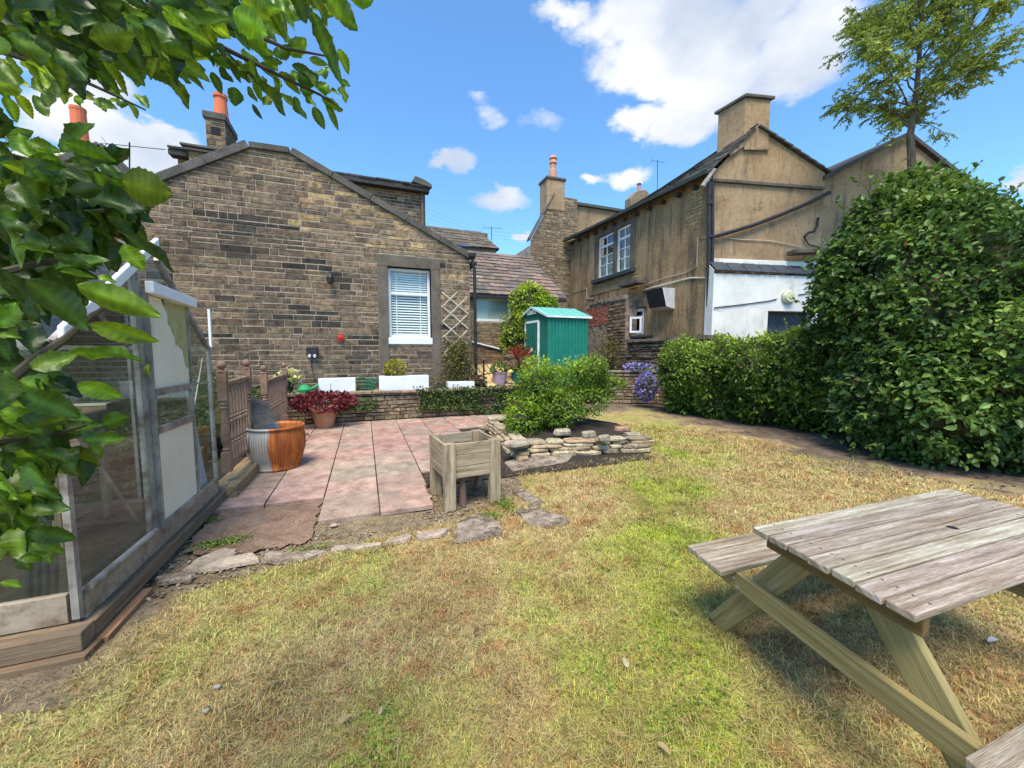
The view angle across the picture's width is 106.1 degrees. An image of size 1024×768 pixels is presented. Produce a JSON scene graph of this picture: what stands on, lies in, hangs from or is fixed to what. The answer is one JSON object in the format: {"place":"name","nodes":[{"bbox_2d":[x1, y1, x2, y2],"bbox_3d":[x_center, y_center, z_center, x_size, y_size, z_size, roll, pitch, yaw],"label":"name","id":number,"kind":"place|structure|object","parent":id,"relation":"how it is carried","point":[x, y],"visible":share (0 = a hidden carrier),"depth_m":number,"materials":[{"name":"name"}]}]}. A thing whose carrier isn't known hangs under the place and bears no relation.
{"place":"outdoors","nodes":[
{"label":"outdoors","id":0,"kind":"place"},
{"bbox_2d":[11,104,128,405],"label":"house","id":1,"kind":"structure","parent":0,"point":[77,113],"depth_m":11.04,"materials":[{"name":"stone"}]},
{"bbox_2d":[101,136,165,169],"bbox_3d":[-10.790,-6.401,10.921,1.522,1.026,0.289,-2,5,-21],"label":"tv aerial","id":2,"kind":"object","parent":1,"relation":"attached to","point":[131,146],"visible":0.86,"depth_m":10.89,"materials":[{"name":"black metal"}]},
{"bbox_2d":[106,380,603,434],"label":"terrace","id":3,"kind":"structure","parent":0,"point":[123,406],"depth_m":7.43,"materials":[{"name":"soil"}]},
{"bbox_2d":[9,140,477,403],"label":"stone cottage","id":4,"kind":"structure","parent":3,"relation":"on","point":[278,255],"depth_m":8.82,"materials":[{"name":"stone"}]},
{"bbox_2d":[167,91,431,225],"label":"stone house","id":5,"kind":"structure","parent":4,"relation":"on","point":[406,198],"depth_m":11.58,"materials":[{"name":"stone"}]},
{"bbox_2d":[306,347,317,382],"bbox_3d":[-4.575,-0.364,9.053,0.466,1.022,0.194,-1,5,-7],"label":"outdoor socket","id":6,"kind":"object","parent":4,"relation":"attached to","point":[312,352],"visible":0.92,"depth_m":8.99,"materials":[{"name":"black plastic"}]},
{"bbox_2d":[388,268,432,343],"bbox_3d":[-2.680,-1.978,10.022,1.150,2.050,0.570,-2,5,-21],"label":"window","id":7,"kind":"structure","parent":4,"relation":"in","point":[408,289],"depth_m":10.02,"materials":[{"name":"white glass"}]},
{"bbox_2d":[441,292,468,356],"bbox_3d":[-1.503,-1.575,10.192,0.747,1.728,0.027,-2,5,-21],"label":"trellis","id":8,"kind":"object","parent":4,"relation":"attached to","point":[455,317],"visible":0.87,"depth_m":10.16,"materials":[{"name":"wood"}]},
{"bbox_2d":[287,381,293,392],"bbox_3d":[-4.928,0.094,8.373,0.360,0.300,0.355,-2,5,-21],"label":"black pot","id":9,"kind":"object","parent":3,"relation":"on","point":[289,388],"visible":0.2,"depth_m":8.31,"materials":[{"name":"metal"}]},
{"bbox_2d":[273,367,301,385],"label":"yellow flowers","id":10,"kind":"object","parent":9,"relation":"in","point":[294,378],"visible":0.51,"depth_m":8.34,"materials":[{"name":"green plant"}]},
{"bbox_2d":[293,384,318,392],"bbox_3d":[-4.537,0.121,8.477,0.487,0.230,0.260,0,5,4],"label":"watering can","id":11,"kind":"object","parent":3,"relation":"on","point":[303,388],"visible":0.75,"depth_m":8.41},
{"bbox_2d":[318,377,355,391],"bbox_3d":[-4.017,0.024,8.868,0.774,0.321,0.280,-2,5,-21],"label":"trough planter","id":12,"kind":"object","parent":3,"relation":"on","point":[343,384],"visible":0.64,"depth_m":8.75,"materials":[{"name":"plastic"}]},
{"bbox_2d":[356,377,378,389],"bbox_3d":[-3.449,0.006,9.149,0.552,0.347,0.234,-2,5,-21],"label":"hosepipe","id":13,"kind":"object","parent":3,"relation":"on","point":[372,381],"visible":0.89,"depth_m":9.11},
{"bbox_2d":[379,375,428,390],"bbox_3d":[-2.634,-0.032,9.395,1.157,0.350,0.280,-2,5,-21],"label":"trough planter","id":14,"kind":"object","parent":3,"relation":"on","point":[402,382],"visible":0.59,"depth_m":9.25,"materials":[{"name":"plastic"}]},
{"bbox_2d":[382,359,406,375],"bbox_3d":[-2.828,-0.367,9.302,0.581,0.516,0.415,-2,5,-21],"label":"yellow plant","id":15,"kind":"object","parent":14,"relation":"on","point":[392,372],"visible":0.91,"depth_m":9.24,"materials":[{"name":"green plant"}]},
{"bbox_2d":[423,332,485,384],"bbox_3d":[-1.397,-0.628,10.116,1.875,1.469,0.698,-2,5,-21],"label":"climbing plant","id":16,"kind":"object","parent":3,"relation":"on","point":[456,375],"visible":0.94,"depth_m":10.09,"materials":[{"name":"green plant"}]},
{"bbox_2d":[446,381,474,387],"bbox_3d":[-1.326,0.019,9.901,0.676,0.167,0.280,-2,5,-21],"label":"trough planter","id":17,"kind":"object","parent":3,"relation":"on","point":[460,383],"visible":0.62,"depth_m":9.79,"materials":[{"name":"plastic"}]},
{"bbox_2d":[471,364,514,386],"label":"timber deck","id":18,"kind":"structure","parent":3,"relation":"on","point":[489,379],"depth_m":10.86,"materials":[{"name":"wood"}]},
{"bbox_2d":[478,372,513,385],"bbox_3d":[-0.440,-0.130,10.241,0.956,0.381,0.191,-1,5,-12],"label":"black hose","id":19,"kind":"object","parent":18,"relation":"on","point":[486,378],"visible":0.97,"depth_m":10.17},
{"bbox_2d":[492,372,507,385],"bbox_3d":[-0.330,-0.141,10.335,0.424,0.358,0.424,-2,5,-21],"label":"mauve pot","id":20,"kind":"object","parent":18,"relation":"on","point":[499,378],"visible":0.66,"depth_m":10.18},
{"bbox_2d":[489,361,508,373],"bbox_3d":[-0.344,-0.400,10.305,0.520,0.415,0.511,1,5,11],"label":"bedding plant","id":21,"kind":"object","parent":20,"relation":"in","point":[498,364],"visible":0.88,"depth_m":10.24,"materials":[{"name":"green plant"}]},
{"bbox_2d":[511,372,524,382],"bbox_3d":[0.227,-0.158,10.655,0.530,0.340,0.530,-2,5,-21],"label":"teal pot","id":22,"kind":"object","parent":18,"relation":"on","point":[513,374],"visible":0.3,"depth_m":10.49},
{"bbox_2d":[499,342,540,371],"bbox_3d":[0.209,-0.682,10.617,1.117,0.929,1.223,1,5,18],"label":"cordyline","id":23,"kind":"object","parent":22,"relation":"in","point":[514,357],"visible":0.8,"depth_m":10.48,"materials":[{"name":"red plant"}]},
{"bbox_2d":[467,250,567,379],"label":"slate roofed outbuilding","id":24,"kind":"structure","parent":3,"relation":"on","point":[497,280],"depth_m":13.76,"materials":[{"name":"stone"}]},
{"bbox_2d":[476,298,512,321],"bbox_3d":[-0.441,-2.623,13.656,1.934,0.836,0.090,-2,5,-21],"label":"window","id":25,"kind":"structure","parent":24,"relation":"in","point":[488,309],"depth_m":13.58,"materials":[{"name":"grey glass"}]},
{"bbox_2d":[499,279,559,371],"bbox_3d":[0.618,-1.690,12.876,2.314,3.636,1.379,-2,5,-21],"label":"golden shrub","id":26,"kind":"object","parent":3,"relation":"on","point":[527,296],"visible":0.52,"depth_m":12.47,"materials":[{"name":"green plant"}]},
{"bbox_2d":[520,306,591,383],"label":"metal shed","id":27,"kind":"structure","parent":3,"relation":"on","point":[555,334],"depth_m":11.44,"materials":[{"name":"metal"}]},
{"bbox_2d":[526,322,536,373],"bbox_3d":[0.600,-0.983,11.948,0.055,1.799,0.741,-2,5,-27],"label":"door","id":28,"kind":"structure","parent":27,"relation":"in","point":[531,329],"depth_m":11.87,"materials":[{"name":"metal"}]},
{"bbox_2d":[593,332,620,369],"bbox_3d":[3.559,-1.053,14.402,1.208,1.848,1.350,-2,5,-21],"label":"straggly buddleia","id":29,"kind":"object","parent":3,"relation":"on","point":[610,350],"visible":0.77,"depth_m":14.47,"materials":[{"name":"green plant"}]},
{"bbox_2d":[623,335,725,372],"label":"drystone wall","id":30,"kind":"structure","parent":3,"relation":"on","point":[644,350],"depth_m":12.99,"materials":[{"name":"stone"}]},
{"bbox_2d":[211,413,506,524],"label":"patio","id":31,"kind":"structure","parent":0,"point":[351,492],"depth_m":4.90,"materials":[{"name":"stone"}]},
{"bbox_2d":[218,457,258,498],"bbox_3d":[-3.251,1.105,4.635,0.230,0.160,1.310,-2,5,-21],"label":"timber sleeper","id":32,"kind":"object","parent":31,"relation":"on","point":[238,479],"visible":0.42,"depth_m":4.36,"materials":[{"name":"brown wood"}]},
{"bbox_2d":[216,359,253,472],"bbox_3d":[-3.255,0.351,4.573,0.100,1.272,1.030,-2,5,-21],"label":"balustrade","id":33,"kind":"object","parent":32,"relation":"on","point":[234,396],"visible":0.92,"depth_m":4.40,"materials":[{"name":"brown paint"}]},
{"bbox_2d":[260,363,289,420],"bbox_3d":[-4.026,0.291,6.587,0.100,1.272,1.700,-2,5,-21],"label":"balustrade","id":34,"kind":"object","parent":31,"relation":"on","point":[274,392],"visible":0.74,"depth_m":6.62,"materials":[{"name":"brown paint"}]},
{"bbox_2d":[246,421,308,472],"bbox_3d":[-3.137,0.828,5.178,0.741,0.565,0.697,-2,5,-21],"label":"dolly tub","id":35,"kind":"object","parent":31,"relation":"on","point":[278,446],"visible":0.93,"depth_m":4.92,"materials":[{"name":"metal"}]},
{"bbox_2d":[250,397,277,425],"bbox_3d":[-3.373,0.351,5.158,0.216,0.358,0.343,2,5,19],"label":"slate slab","id":36,"kind":"object","parent":35,"relation":"on","point":[262,412],"depth_m":5.15,"materials":[{"name":"stone"}]},
{"bbox_2d":[309,405,338,428],"bbox_3d":[-3.865,0.676,7.936,0.580,0.430,0.580,-2,5,-21],"label":"terracotta pot","id":37,"kind":"object","parent":31,"relation":"on","point":[324,420],"visible":0.62,"depth_m":7.77,"materials":[{"name":"ceramic"}]},
{"bbox_2d":[288,383,358,415],"bbox_3d":[-3.861,0.319,7.903,1.358,0.654,1.016,-2,5,-21],"label":"red leaved plant","id":38,"kind":"object","parent":37,"relation":"in","point":[343,402],"visible":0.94,"depth_m":7.74,"materials":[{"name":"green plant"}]},
{"bbox_2d":[255,384,572,424],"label":"retaining wall","id":39,"kind":"structure","parent":31,"relation":"on","point":[397,404],"depth_m":8.90,"materials":[{"name":"stone"}]},
{"bbox_2d":[287,381,568,414],"bbox_3d":[-1.751,0.456,9.132,7.083,0.897,0.341,-2,5,-21],"label":"wall creeper","id":40,"kind":"object","parent":39,"relation":"attached to","point":[446,399],"depth_m":9.30,"materials":[{"name":"green plant"}]},
{"bbox_2d":[426,226,498,252],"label":"distant slate house","id":41,"kind":"structure","parent":0,"point":[480,242],"depth_m":19.67,"materials":[{"name":"stone"}]},
{"bbox_2d":[427,208,527,240],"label":"overhead wires","id":42,"kind":"object","parent":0,"point":[474,226],"visible":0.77,"depth_m":30.08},
{"bbox_2d":[0,403,1023,767],"bbox_3d":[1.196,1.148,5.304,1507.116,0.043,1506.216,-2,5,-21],"label":"ground","id":43,"kind":"structure","parent":0,"point":[808,443],"depth_m":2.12,"materials":[{"name":"plant"}]},
{"bbox_2d":[0,137,107,356],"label":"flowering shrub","id":44,"kind":"object","parent":43,"relation":"on","point":[57,320],"visible":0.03,"depth_m":6.51,"materials":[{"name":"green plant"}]},
{"bbox_2d":[0,510,157,636],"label":"greenhouse floor","id":45,"kind":"structure","parent":43,"relation":"on","point":[103,543],"depth_m":2.99,"materials":[{"name":"soil"}]},
{"bbox_2d":[24,564,32,598],"bbox_3d":[-2.660,0.815,2.149,0.063,1.076,0.150,0,5,-2],"label":"wooden plank","id":46,"kind":"object","parent":45,"relation":"on","point":[28,583],"visible":0.16,"depth_m":2.10,"materials":[{"name":"wood"}]},
{"bbox_2d":[33,561,41,596],"bbox_3d":[-2.644,0.815,2.154,0.061,1.076,0.150,-2,5,-21],"label":"wooden plank","id":47,"kind":"object","parent":45,"relation":"on","point":[37,579],"visible":0.29,"depth_m":2.12,"materials":[{"name":"wood"}]},
{"bbox_2d":[36,516,49,595],"bbox_3d":[-2.633,0.815,2.152,0.164,1.076,0.053,4,6,42],"label":"wooden plank","id":48,"kind":"object","parent":45,"relation":"on","point":[45,578],"visible":0.22,"depth_m":2.13,"materials":[{"name":"wood"}]},
{"bbox_2d":[41,516,58,594],"bbox_3d":[-2.615,0.814,2.158,0.187,1.076,0.050,3,5,29],"label":"wooden plank","id":49,"kind":"object","parent":45,"relation":"on","point":[54,577],"visible":0.31,"depth_m":2.14,"materials":[{"name":"wood"}]},
{"bbox_2d":[0,436,112,547],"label":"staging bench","id":50,"kind":"object","parent":45,"relation":"on","point":[106,498],"visible":0.21,"depth_m":3.55,"materials":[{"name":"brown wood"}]},
{"bbox_2d":[0,238,226,679],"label":"greenhouse","id":51,"kind":"object","parent":43,"relation":"on","point":[105,603],"visible":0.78,"depth_m":2.71,"materials":[{"name":"grey wood"}]},
{"bbox_2d":[141,281,200,528],"bbox_3d":[-2.685,0.154,3.101,0.083,1.810,0.750,-2,5,-21],"label":"door","id":52,"kind":"structure","parent":51,"relation":"in","point":[175,445],"depth_m":3.03,"materials":[{"name":"glass"}]},
{"bbox_2d":[197,433,206,488],"bbox_3d":[-3.003,0.725,3.674,0.032,0.790,0.400,-2,5,-21],"label":"blue board","id":53,"kind":"object","parent":51,"relation":"attached to","point":[203,479],"visible":0.04,"depth_m":3.74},
{"bbox_2d":[74,442,246,503],"bbox_3d":[-4.952,1.049,5.835,2.050,0.120,4.350,-2,5,-21],"label":"side bed","id":54,"kind":"object","parent":43,"relation":"on","point":[208,472],"depth_m":4.58,"materials":[{"name":"soil"}]},
{"bbox_2d":[72,370,262,503],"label":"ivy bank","id":55,"kind":"structure","parent":54,"relation":"on","point":[121,456],"depth_m":4.48,"materials":[{"name":"green plant"}]},
{"bbox_2d":[155,572,195,585],"bbox_3d":[-2.319,1.335,2.650,0.244,0.027,0.112,-1,5,-14],"label":"edging stone","id":56,"kind":"object","parent":43,"relation":"on","point":[172,578],"visible":1,"depth_m":2.63,"materials":[{"name":"stone"}]},
{"bbox_2d":[0,0,372,587],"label":"broadleaf tree","id":57,"kind":"object","parent":43,"relation":"on","point":[63,225],"visible":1,"depth_m":0.57,"materials":[{"name":"green plant"}]},
{"bbox_2d":[204,513,223,522],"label":"weeds","id":58,"kind":"object","parent":43,"relation":"on","point":[210,518],"visible":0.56,"depth_m":3.58,"materials":[{"name":"green plant"}]},
{"bbox_2d":[181,547,259,572],"bbox_3d":[-2.159,1.312,2.917,0.486,0.030,0.335,-2,5,-21],"label":"edging stone","id":59,"kind":"object","parent":43,"relation":"on","point":[213,562],"visible":0.99,"depth_m":2.84,"materials":[{"name":"stone"}]},
{"bbox_2d":[181,501,322,554],"bbox_3d":[-2.262,1.278,3.436,0.959,0.006,1.059,-2,5,-21],"label":"mortar bed","id":60,"kind":"object","parent":43,"relation":"on","point":[247,525],"visible":0.88,"depth_m":3.42,"materials":[{"name":"concrete"}]},
{"bbox_2d":[181,532,252,551],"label":"weeds","id":61,"kind":"object","parent":60,"relation":"on","point":[220,542],"visible":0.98,"depth_m":3.13,"materials":[{"name":"green plant"}]},
{"bbox_2d":[201,505,317,552],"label":"crumbs","id":62,"kind":"object","parent":60,"relation":"on","point":[254,532],"visible":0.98,"depth_m":3.43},
{"bbox_2d":[261,550,326,564],"bbox_3d":[-1.668,1.312,2.922,0.484,0.030,0.161,0,5,-4],"label":"edging stone","id":63,"kind":"object","parent":43,"relation":"on","point":[277,559],"visible":0.98,"depth_m":2.92,"materials":[{"name":"stone"}]},
{"bbox_2d":[281,542,341,552],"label":"weeds","id":64,"kind":"object","parent":43,"relation":"on","point":[303,548],"visible":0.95,"depth_m":3.05,"materials":[{"name":"green plant"}]},
{"bbox_2d":[144,476,521,600],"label":"gravel","id":65,"kind":"structure","parent":43,"relation":"on","point":[161,592],"depth_m":3.32,"materials":[{"name":"gravel"}]},
{"bbox_2d":[339,714,351,723],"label":"fallen leaf","id":66,"kind":"object","parent":43,"relation":"on","point":[345,717],"visible":1,"depth_m":1.60,"materials":[{"name":"beige plant"}]},
{"bbox_2d":[331,542,381,553],"bbox_3d":[-1.238,1.300,3.069,0.382,0.029,0.096,-1,5,-13],"label":"edging stone","id":67,"kind":"object","parent":43,"relation":"on","point":[353,546],"visible":0.93,"depth_m":3.05,"materials":[{"name":"stone"}]},
{"bbox_2d":[383,533,410,546],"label":"edging stone","id":68,"kind":"object","parent":43,"relation":"on","point":[407,537],"visible":0.98,"depth_m":3.17,"materials":[{"name":"stone"}]},
{"bbox_2d":[416,527,451,539],"bbox_3d":[-0.663,1.282,3.297,0.317,0.030,0.125,-2,5,-21],"label":"edging stone","id":69,"kind":"object","parent":43,"relation":"on","point":[427,534],"visible":0.98,"depth_m":3.28,"materials":[{"name":"stone"}]},
{"bbox_2d":[265,421,653,507],"bbox_3d":[-1.240,1.015,6.920,5.440,0.036,4.700,-2,5,-21],"label":"patio bedding","id":70,"kind":"object","parent":43,"relation":"on","point":[574,460],"visible":0.14,"depth_m":5.41,"materials":[{"name":"soil"}]},
{"bbox_2d":[505,455,571,470],"bbox_3d":[0.431,1.103,5.540,1.161,0.019,0.627,-2,5,-21],"label":"concrete strip","id":71,"kind":"object","parent":70,"relation":"on","point":[516,465],"visible":0.82,"depth_m":5.43,"materials":[{"name":"concrete"}]},
{"bbox_2d":[479,415,655,461],"bbox_3d":[0.905,0.849,7.298,2.848,0.254,3.308,-2,5,-21],"label":"stone flower bed","id":72,"kind":"object","parent":70,"relation":"on","point":[575,443],"visible":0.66,"depth_m":6.00,"materials":[{"name":"stone"}]},
{"bbox_2d":[487,415,506,420],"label":"loose stone","id":73,"kind":"object","parent":72,"relation":"on","point":[493,418],"visible":0.66,"depth_m":7.58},
{"bbox_2d":[503,439,530,447],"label":"loose stone","id":74,"kind":"object","parent":72,"relation":"on","point":[516,443],"visible":1,"depth_m":5.46,"materials":[{"name":"stone"}]},
{"bbox_2d":[553,428,570,435],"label":"loose stone","id":75,"kind":"object","parent":72,"relation":"on","point":[562,432],"visible":1,"depth_m":6.13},
{"bbox_2d":[496,350,631,435],"bbox_3d":[0.926,0.173,7.280,2.799,1.624,1.817,-2,5,-21],"label":"evergreen bush","id":76,"kind":"object","parent":72,"relation":"on","point":[555,408],"visible":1,"depth_m":6.82,"materials":[{"name":"green plant"}]},
{"bbox_2d":[581,430,595,438],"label":"loose stone","id":77,"kind":"object","parent":72,"relation":"on","point":[589,434],"visible":1,"depth_m":5.99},
{"bbox_2d":[598,434,609,442],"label":"loose stone","id":78,"kind":"object","parent":72,"relation":"on","point":[604,438],"visible":1,"depth_m":5.76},
{"bbox_2d":[614,426,630,430],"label":"loose stone","id":79,"kind":"object","parent":72,"relation":"on","point":[621,428],"visible":0.62,"depth_m":6.83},
{"bbox_2d":[458,477,466,505],"bbox_3d":[-0.506,1.089,3.952,0.087,0.300,0.087,-2,5,-21],"label":"rusty pipe","id":80,"kind":"object","parent":43,"relation":"on","point":[462,493],"visible":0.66,"depth_m":3.92,"materials":[{"name":"metal"}]},
{"bbox_2d":[429,429,500,511],"bbox_3d":[-0.517,0.895,4.149,0.600,0.675,0.585,-2,5,-26],"label":"wooden planter","id":81,"kind":"object","parent":43,"relation":"on","point":[456,455],"visible":0.99,"depth_m":3.96,"materials":[{"name":"brown wood"}]},
{"bbox_2d":[467,475,479,487],"bbox_3d":[-0.426,1.036,4.517,0.288,0.324,0.204,-2,5,-27],"label":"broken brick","id":82,"kind":"object","parent":43,"relation":"on","point":[475,483],"visible":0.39,"depth_m":4.43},
{"bbox_2d":[218,448,733,767],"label":"clover","id":83,"kind":"object","parent":43,"relation":"on","point":[596,683],"visible":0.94,"depth_m":1.75,"materials":[{"name":"green plant"}]},
{"bbox_2d":[452,513,502,543],"bbox_3d":[-0.336,1.270,3.444,0.447,0.030,0.502,-2,5,-21],"label":"edging stone","id":84,"kind":"object","parent":43,"relation":"on","point":[474,531],"visible":0.98,"depth_m":3.35,"materials":[{"name":"stone"}]},
{"bbox_2d":[470,510,508,519],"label":"weeds","id":85,"kind":"object","parent":43,"relation":"on","point":[492,513],"visible":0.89,"depth_m":3.67,"materials":[{"name":"green plant"}]},
{"bbox_2d":[490,493,517,514],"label":"weeds","id":86,"kind":"object","parent":43,"relation":"on","point":[504,503],"visible":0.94,"depth_m":3.92,"materials":[{"name":"green plant"}]},
{"bbox_2d":[512,489,544,507],"bbox_3d":[0.167,1.217,4.114,0.162,0.030,0.497,-3,5,-29],"label":"edging stone","id":87,"kind":"object","parent":43,"relation":"on","point":[524,494],"visible":0.8,"depth_m":4.09,"materials":[{"name":"stone"}]},
{"bbox_2d":[515,506,569,527],"bbox_3d":[0.270,1.252,3.667,0.391,0.030,0.470,-2,5,-21],"label":"edging stone","id":88,"kind":"object","parent":43,"relation":"on","point":[552,518],"visible":0.94,"depth_m":3.59,"materials":[{"name":"stone"}]},
{"bbox_2d":[584,279,646,372],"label":"ruined stone wall","id":89,"kind":"structure","parent":43,"relation":"on","point":[611,316],"depth_m":14.90,"materials":[{"name":"stone"}]},
{"bbox_2d":[588,370,665,403],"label":"garden wall","id":90,"kind":"structure","parent":43,"relation":"on","point":[630,397],"depth_m":11.91,"materials":[{"name":"stone"}]},
{"bbox_2d":[623,361,657,371],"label":"purple flowers","id":91,"kind":"object","parent":90,"relation":"on","point":[633,363],"visible":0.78,"depth_m":11.96,"materials":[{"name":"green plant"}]},
{"bbox_2d":[633,371,658,402],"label":"purple flowers","id":92,"kind":"object","parent":43,"relation":"on","point":[643,383],"visible":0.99,"depth_m":11.05,"materials":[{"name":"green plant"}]},
{"bbox_2d":[657,741,670,753],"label":"fallen leaf","id":93,"kind":"object","parent":43,"relation":"on","point":[662,745],"visible":1,"depth_m":1.49,"materials":[{"name":"beige plant"}]},
{"bbox_2d":[647,317,841,435],"bbox_3d":[5.530,-0.206,8.710,2.358,2.665,5.039,-4,6,-43],"label":"garden hedge","id":94,"kind":"object","parent":43,"relation":"on","point":[760,379],"visible":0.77,"depth_m":8.28,"materials":[{"name":"green plant"}]},
{"bbox_2d":[508,407,1023,494],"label":"earth crumbs","id":95,"kind":"object","parent":43,"relation":"on","point":[977,477],"visible":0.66,"depth_m":5.65,"materials":[{"name":"soil"}]},
{"bbox_2d":[704,247,828,341],"bbox_3d":[8.037,-1.718,11.556,4.636,4.686,0.490,-1,5,-8],"label":"white lean to","id":96,"kind":"object","parent":43,"relation":"on","point":[742,305],"visible":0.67,"depth_m":11.29,"materials":[{"name":"paint"}]},
{"bbox_2d":[767,312,806,339],"bbox_3d":[8.292,-0.896,11.860,1.976,2.999,0.030,-1,5,-8],"label":"window","id":97,"kind":"structure","parent":96,"relation":"in","point":[775,319],"depth_m":11.76,"materials":[{"name":"blue glass"}]},
{"bbox_2d":[688,489,1023,767],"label":"picnic table","id":98,"kind":"object","parent":43,"relation":"on","point":[904,569],"visible":0.98,"depth_m":1.53,"materials":[{"name":"brown wood"}]},
{"bbox_2d":[789,158,1023,476],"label":"ivy covered mound","id":99,"kind":"object","parent":43,"relation":"on","point":[916,293],"visible":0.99,"depth_m":5.36,"materials":[{"name":"green plant"}]},
{"bbox_2d":[818,0,1023,179],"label":"willow tree","id":100,"kind":"object","parent":43,"relation":"on","point":[883,29],"visible":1,"depth_m":9.41,"materials":[{"name":"green plant"}]},
{"bbox_2d":[0,0,1023,261],"label":"sky","id":101,"kind":"structure","parent":0,"point":[473,100],"materials":[{"name":"blue"}]},
{"bbox_2d":[516,155,623,308],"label":"gabled stone house","id":102,"kind":"structure","parent":0,"point":[548,250],"depth_m":18.77,"materials":[{"name":"stone"}]},
{"bbox_2d":[625,183,648,208],"bbox_3d":[7.244,-10.637,22.128,1.404,1.590,0.600,-2,5,-21],"label":"stub chimney","id":103,"kind":"object","parent":102,"relation":"on","point":[639,194],"visible":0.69,"depth_m":21.84,"materials":[{"name":"stone"}]},
{"bbox_2d":[563,93,831,338],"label":"tan rendered house","id":104,"kind":"structure","parent":0,"point":[752,187],"depth_m":11.70,"materials":[{"name":"paint"}]},
{"bbox_2d":[599,227,628,277],"bbox_3d":[4.199,-5.394,16.303,0.450,2.140,1.715,-2,5,-21],"label":"window","id":105,"kind":"structure","parent":104,"relation":"in","point":[607,260],"depth_m":16.37,"materials":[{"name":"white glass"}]},
{"bbox_2d":[617,224,630,271],"bbox_3d":[4.628,-5.305,15.185,0.450,2.140,1.473,-2,5,-21],"label":"window","id":106,"kind":"structure","parent":104,"relation":"in","point":[623,263],"depth_m":15.33,"materials":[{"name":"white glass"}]},
{"bbox_2d":[629,308,643,333],"bbox_3d":[4.646,-2.339,14.481,0.686,0.940,0.822,-2,5,-21],"label":"window","id":107,"kind":"structure","parent":104,"relation":"in","point":[640,312],"depth_m":14.25,"materials":[{"name":"white glass"}]},
{"bbox_2d":[821,133,965,247],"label":"gabled wing","id":108,"kind":"structure","parent":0,"point":[875,161],"depth_m":11.89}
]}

